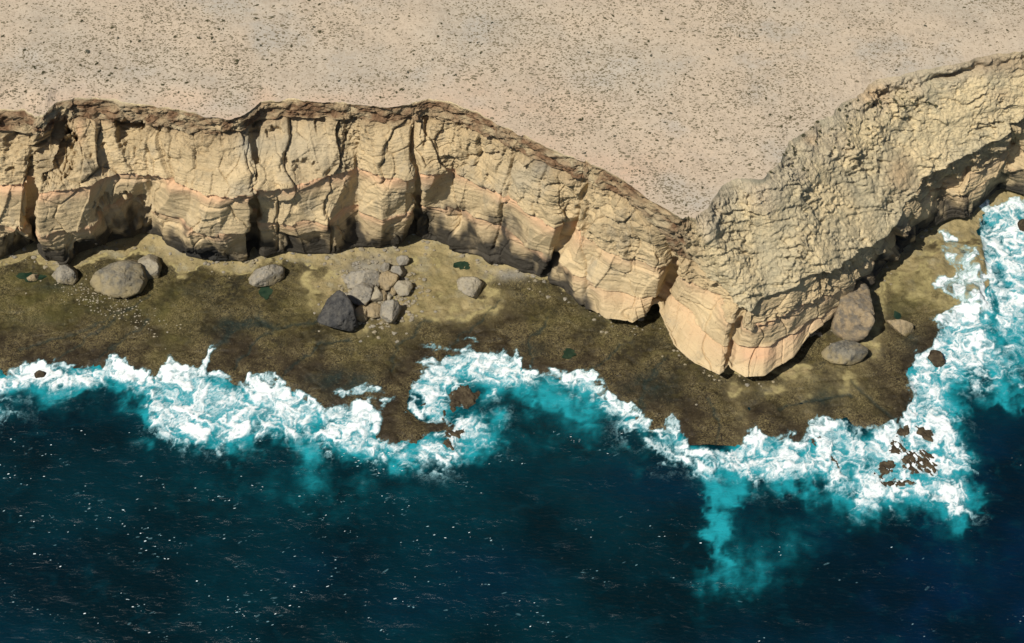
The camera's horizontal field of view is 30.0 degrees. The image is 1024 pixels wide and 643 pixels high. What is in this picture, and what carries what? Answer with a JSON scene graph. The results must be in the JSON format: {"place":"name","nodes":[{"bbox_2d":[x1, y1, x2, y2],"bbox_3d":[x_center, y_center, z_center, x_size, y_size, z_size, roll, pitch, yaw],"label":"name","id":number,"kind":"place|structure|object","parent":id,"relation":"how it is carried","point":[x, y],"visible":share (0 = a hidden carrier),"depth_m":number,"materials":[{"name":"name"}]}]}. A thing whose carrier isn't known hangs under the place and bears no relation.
{"place":"outdoors","nodes":[
{"label":"outdoors","id":0,"kind":"place"},
{"bbox_2d":[0,205,1023,642],"bbox_3d":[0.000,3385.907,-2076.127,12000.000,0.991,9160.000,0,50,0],"label":"sea","id":1,"kind":"structure","parent":0,"point":[570,529],"depth_m":700.96,"materials":[{"name":"liquid"}]},
{"bbox_2d":[34,370,45,377],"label":"sea rock","id":2,"kind":"object","parent":1,"relation":"in","point":[39,374],"visible":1,"depth_m":745.90,"materials":[{"name":"brown stone"}]},
{"bbox_2d":[442,438,456,450],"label":"reef rock","id":3,"kind":"object","parent":1,"relation":"in","point":[447,443],"visible":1,"depth_m":725.27,"materials":[{"name":"brown stone"}]},
{"bbox_2d":[443,427,466,438],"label":"reef rock","id":4,"kind":"object","parent":1,"relation":"in","point":[456,433],"visible":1,"depth_m":728.64,"materials":[{"name":"brown stone"}]},
{"bbox_2d":[448,385,480,411],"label":"reef rock","id":5,"kind":"object","parent":1,"relation":"in","point":[465,397],"visible":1,"depth_m":738.86,"materials":[{"name":"brown stone"}]},
{"bbox_2d":[0,196,1023,638],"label":"sea foam","id":6,"kind":"object","parent":1,"relation":"on","point":[362,414],"visible":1,"depth_m":737.42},
{"bbox_2d":[810,436,820,445],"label":"reef rock","id":7,"kind":"object","parent":1,"relation":"in","point":[813,441],"visible":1,"depth_m":726.69,"materials":[{"name":"brown stone"}]},
{"bbox_2d":[830,455,841,472],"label":"reef rock","id":8,"kind":"object","parent":1,"relation":"in","point":[834,460],"visible":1,"depth_m":720.24,"materials":[{"name":"stone"}]},
{"bbox_2d":[874,460,895,479],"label":"reef rock","id":9,"kind":"object","parent":1,"relation":"in","point":[884,465],"visible":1,"depth_m":718.05,"materials":[{"name":"brown stone"}]},
{"bbox_2d":[880,478,915,486],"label":"reef rock","id":10,"kind":"object","parent":1,"relation":"in","point":[893,482],"visible":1,"depth_m":713.52,"materials":[{"name":"brown stone"}]},
{"bbox_2d":[889,440,906,453],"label":"reef rock","id":11,"kind":"object","parent":1,"relation":"in","point":[894,449],"visible":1,"depth_m":723.57,"materials":[{"name":"brown stone"}]},
{"bbox_2d":[896,425,909,437],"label":"reef rock","id":12,"kind":"object","parent":1,"relation":"in","point":[903,431],"visible":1,"depth_m":728.74,"materials":[{"name":"brown stone"}]},
{"bbox_2d":[900,448,938,475],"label":"reef rock","id":13,"kind":"object","parent":1,"relation":"in","point":[907,458],"visible":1,"depth_m":719.72,"materials":[{"name":"brown stone"}]},
{"bbox_2d":[915,425,933,442],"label":"reef rock","id":14,"kind":"object","parent":1,"relation":"in","point":[926,435],"visible":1,"depth_m":728.20,"materials":[{"name":"brown stone"}]},
{"bbox_2d":[927,350,944,367],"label":"sea rock","id":15,"kind":"object","parent":1,"relation":"in","point":[936,358],"visible":1,"depth_m":749.45,"materials":[{"name":"brown stone"}]},
{"bbox_2d":[1017,219,1023,230],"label":"sea rock","id":16,"kind":"object","parent":1,"relation":"in","point":[1020,223],"visible":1,"depth_m":795.77,"materials":[{"name":"brown stone"}]},
{"bbox_2d":[0,115,1023,376],"bbox_3d":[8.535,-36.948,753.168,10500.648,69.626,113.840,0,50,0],"label":"cliff","id":17,"kind":"structure","parent":0,"point":[70,189],"depth_m":749.99,"materials":[{"name":"stone"}]},
{"bbox_2d":[0,0,1023,218],"bbox_3d":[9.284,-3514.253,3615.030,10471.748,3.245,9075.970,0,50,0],"label":"plateau","id":18,"kind":"structure","parent":17,"relation":"on","point":[905,32],"depth_m":752.75,"materials":[{"name":"beige sand"}]},
{"bbox_2d":[0,0,1023,214],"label":"scrub","id":19,"kind":"object","parent":18,"relation":"on","point":[493,71],"visible":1,"depth_m":751.53,"materials":[{"name":"beige plant"}]},
{"bbox_2d":[0,189,1023,446],"bbox_3d":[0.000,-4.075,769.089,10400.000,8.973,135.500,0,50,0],"label":"shore platform","id":20,"kind":"structure","parent":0,"point":[236,321],"depth_m":758.64,"materials":[{"name":"brown stone"}]},
{"bbox_2d":[16,272,46,281],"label":"rock pool","id":21,"kind":"object","parent":20,"relation":"on","point":[24,276],"visible":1,"depth_m":778.04,"materials":[{"name":"liquid"}]},
{"bbox_2d":[27,274,38,280],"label":"boulder","id":22,"kind":"object","parent":20,"relation":"on","point":[33,277],"visible":1,"depth_m":775.91,"materials":[{"name":"beige stone"}]},
{"bbox_2d":[51,264,78,284],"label":"boulder","id":23,"kind":"object","parent":20,"relation":"on","point":[65,274],"visible":1,"depth_m":773.35,"materials":[{"name":"grey stone"}]},
{"bbox_2d":[40,265,181,348],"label":"pebbles","id":24,"kind":"object","parent":20,"relation":"on","point":[110,306],"visible":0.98,"depth_m":769.19,"materials":[{"name":"stone"}]},
{"bbox_2d":[90,259,148,298],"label":"boulder","id":25,"kind":"object","parent":20,"relation":"on","point":[123,279],"visible":1,"depth_m":768.41,"materials":[{"name":"stone"}]},
{"bbox_2d":[138,254,161,278],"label":"boulder","id":26,"kind":"object","parent":20,"relation":"on","point":[151,264],"visible":0.94,"depth_m":775.77,"materials":[{"name":"grey stone"}]},
{"bbox_2d":[258,286,272,299],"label":"rock pool","id":27,"kind":"object","parent":20,"relation":"on","point":[265,292],"visible":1,"depth_m":772.65,"materials":[{"name":"liquid"}]},
{"bbox_2d":[248,264,284,286],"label":"boulder","id":28,"kind":"object","parent":20,"relation":"on","point":[269,275],"visible":1,"depth_m":772.65,"materials":[{"name":"grey stone"}]},
{"bbox_2d":[317,290,358,331],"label":"boulder","id":29,"kind":"object","parent":20,"relation":"on","point":[338,311],"visible":1,"depth_m":753.40,"materials":[{"name":"grey stone"}]},
{"bbox_2d":[347,282,373,305],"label":"rock block","id":30,"kind":"object","parent":20,"relation":"on","point":[360,294],"visible":1,"depth_m":766.18,"materials":[{"name":"grey stone"}]},
{"bbox_2d":[343,270,380,288],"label":"rock block","id":31,"kind":"object","parent":20,"relation":"on","point":[352,279],"visible":0.88,"depth_m":771.71,"materials":[{"name":"grey stone"}]},
{"bbox_2d":[355,305,368,321],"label":"rock block","id":32,"kind":"object","parent":20,"relation":"on","point":[361,312],"visible":0.96,"depth_m":761.25,"materials":[{"name":"brown stone"}]},
{"bbox_2d":[366,303,380,317],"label":"rock block","id":33,"kind":"object","parent":20,"relation":"on","point":[373,310],"visible":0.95,"depth_m":762.31,"materials":[{"name":"beige stone"}]},
{"bbox_2d":[369,286,382,302],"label":"rock block","id":34,"kind":"object","parent":20,"relation":"on","point":[377,295],"visible":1,"depth_m":767.41,"materials":[{"name":"grey stone"}]},
{"bbox_2d":[380,290,386,300],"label":"rock block","id":35,"kind":"object","parent":20,"relation":"on","point":[384,292],"visible":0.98,"depth_m":769.48,"materials":[{"name":"brown stone"}]},
{"bbox_2d":[380,262,389,271],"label":"rock block","id":36,"kind":"object","parent":20,"relation":"on","point":[384,266],"visible":0.98,"depth_m":778.86,"materials":[{"name":"grey stone"}]},
{"bbox_2d":[378,270,398,290],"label":"rock block","id":37,"kind":"object","parent":20,"relation":"on","point":[388,280],"visible":1,"depth_m":770.75,"materials":[{"name":"beige stone"}]},
{"bbox_2d":[380,299,401,323],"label":"rock block","id":38,"kind":"object","parent":20,"relation":"on","point":[390,310],"visible":1,"depth_m":759.47,"materials":[{"name":"grey stone"}]},
{"bbox_2d":[389,287,395,295],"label":"rock block","id":39,"kind":"object","parent":20,"relation":"on","point":[392,291],"visible":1,"depth_m":770.78,"materials":[{"name":"beige stone"}]},
{"bbox_2d":[391,265,405,277],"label":"rock block","id":40,"kind":"object","parent":20,"relation":"on","point":[399,270],"visible":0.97,"depth_m":775.70,"materials":[{"name":"grey stone"}]},
{"bbox_2d":[396,255,409,265],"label":"rock block","id":41,"kind":"object","parent":20,"relation":"on","point":[403,260],"visible":1,"depth_m":780.30,"materials":[{"name":"grey stone"}]},
{"bbox_2d":[394,280,412,296],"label":"rock block","id":42,"kind":"object","parent":20,"relation":"on","point":[403,287],"visible":1,"depth_m":770.13,"materials":[{"name":"grey stone"}]},
{"bbox_2d":[453,261,469,269],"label":"rock pool","id":43,"kind":"object","parent":20,"relation":"on","point":[460,265],"visible":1,"depth_m":781.77,"materials":[{"name":"liquid"}]},
{"bbox_2d":[1,228,932,404],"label":"rubble","id":44,"kind":"object","parent":20,"relation":"on","point":[409,274],"visible":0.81,"depth_m":777.91,"materials":[{"name":"beige stone"}]},
{"bbox_2d":[456,276,483,297],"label":"boulder","id":45,"kind":"object","parent":20,"relation":"on","point":[471,286],"visible":1,"depth_m":769.40,"materials":[{"name":"beige stone"}]},
{"bbox_2d":[562,348,575,358],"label":"rock pool","id":46,"kind":"object","parent":20,"relation":"on","point":[569,353],"visible":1,"depth_m":752.58,"materials":[{"name":"liquid"}]},
{"bbox_2d":[821,340,867,364],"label":"boulder","id":47,"kind":"object","parent":20,"relation":"on","point":[846,352],"visible":1,"depth_m":746.79,"materials":[{"name":"stone"}]},
{"bbox_2d":[830,280,874,341],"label":"boulder","id":48,"kind":"object","parent":20,"relation":"on","point":[853,319],"visible":0.89,"depth_m":751.28,"materials":[{"name":"beige stone"}]},
{"bbox_2d":[894,311,900,318],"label":"rock pool","id":49,"kind":"object","parent":20,"relation":"on","point":[897,315],"visible":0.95,"depth_m":765.22,"materials":[{"name":"liquid"}]},
{"bbox_2d":[885,319,913,337],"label":"boulder","id":50,"kind":"object","parent":20,"relation":"on","point":[903,327],"visible":1,"depth_m":757.09,"materials":[{"name":"beige stone"}]},
{"bbox_2d":[0,50,1023,310],"bbox_3d":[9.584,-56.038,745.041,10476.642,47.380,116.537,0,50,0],"label":"caprock slope","id":51,"kind":"structure","parent":0,"point":[750,242],"depth_m":738.86,"materials":[{"name":"stone"}]}
]}

